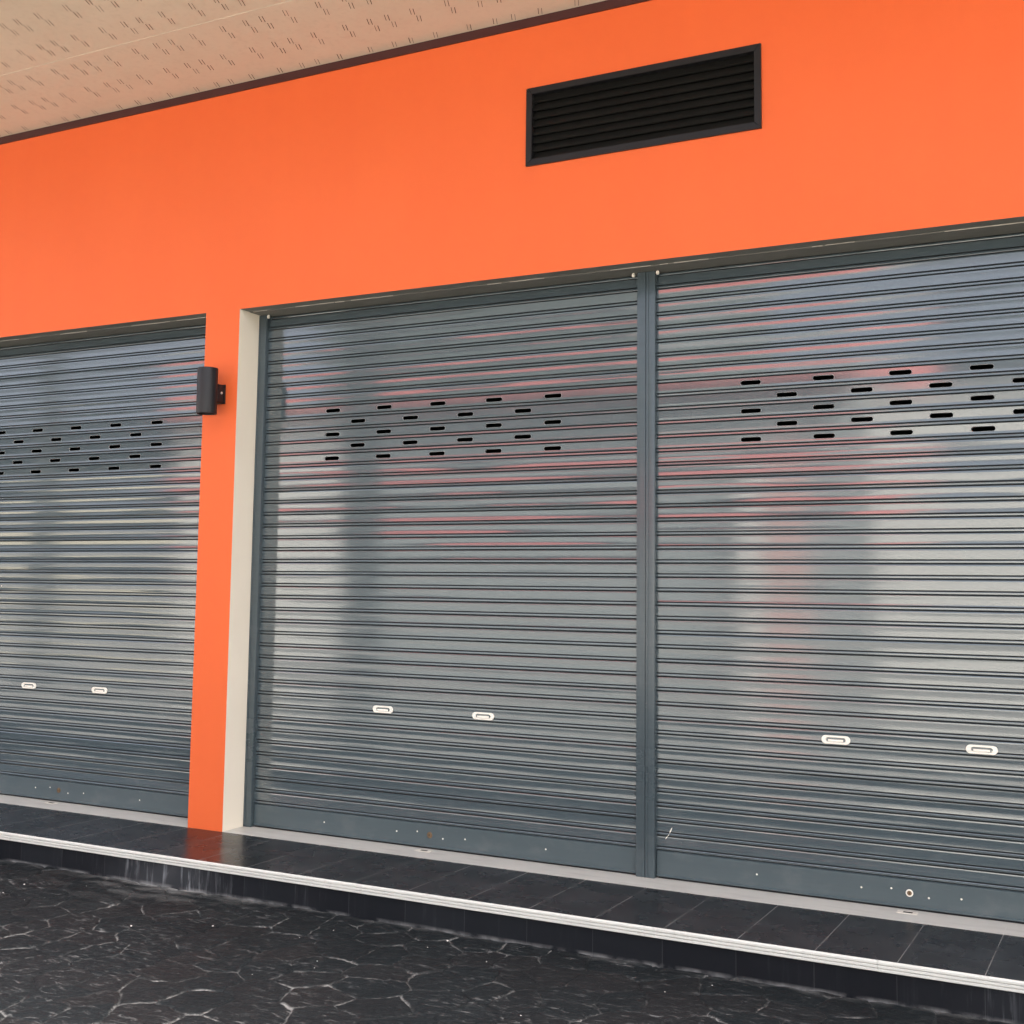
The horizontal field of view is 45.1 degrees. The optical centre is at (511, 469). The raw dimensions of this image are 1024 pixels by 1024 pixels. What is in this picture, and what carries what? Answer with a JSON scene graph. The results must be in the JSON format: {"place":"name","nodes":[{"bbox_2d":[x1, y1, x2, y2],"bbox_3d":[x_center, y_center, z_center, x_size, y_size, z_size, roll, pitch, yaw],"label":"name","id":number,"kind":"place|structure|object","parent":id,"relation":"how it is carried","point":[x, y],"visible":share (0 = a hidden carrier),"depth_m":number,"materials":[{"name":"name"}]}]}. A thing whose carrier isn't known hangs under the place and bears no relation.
{"place":"outdoors","nodes":[
{"label":"outdoors","id":0,"kind":"place"},
{"bbox_2d":[0,860,1010,1023],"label":"pavement","id":1,"kind":"structure","parent":0,"point":[76,948],"depth_m":4.99,"materials":[{"name":"black stone"}]},
{"bbox_2d":[0,0,1023,831],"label":"shop building","id":2,"kind":"structure","parent":0,"point":[226,172],"depth_m":6.84,"materials":[{"name":"orange paint"}]},
{"bbox_2d":[0,324,205,817],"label":"roller shutter","id":3,"kind":"object","parent":2,"relation":"attached to","point":[98,570],"visible":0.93,"depth_m":7.99,"materials":[{"name":"metal"}]},
{"bbox_2d":[196,366,225,414],"bbox_3d":[-1.787,-0.459,7.303,0.120,0.273,0.174,-2,-6,27],"label":"wall lamp","id":4,"kind":"object","parent":2,"relation":"attached to","point":[211,394],"visible":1,"depth_m":7.23,"materials":[{"name":"metal"}]},
{"bbox_2d":[243,272,645,876],"bbox_3d":[-0.417,0.540,6.855,2.517,3.054,0.123,-2,-6,27],"label":"roller shutter","id":5,"kind":"object","parent":2,"relation":"attached to","point":[411,624],"visible":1,"depth_m":6.76,"materials":[{"name":"metal"}]},
{"bbox_2d":[525,43,761,166],"bbox_3d":[0.658,-1.834,6.297,1.274,0.425,0.082,-2,-6,27],"label":"louvre vent","id":6,"kind":"object","parent":2,"relation":"attached to","point":[717,93],"visible":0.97,"depth_m":6.26,"materials":[{"name":"black metal"}]},
{"bbox_2d":[645,232,1023,923],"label":"roller shutter","id":7,"kind":"object","parent":2,"relation":"attached to","point":[835,672],"visible":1,"depth_m":5.80,"materials":[{"name":"metal"}]},
{"bbox_2d":[0,794,1023,1023],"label":"walkway","id":8,"kind":"structure","parent":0,"point":[954,964],"depth_m":5.62,"materials":[{"name":"black tile"}]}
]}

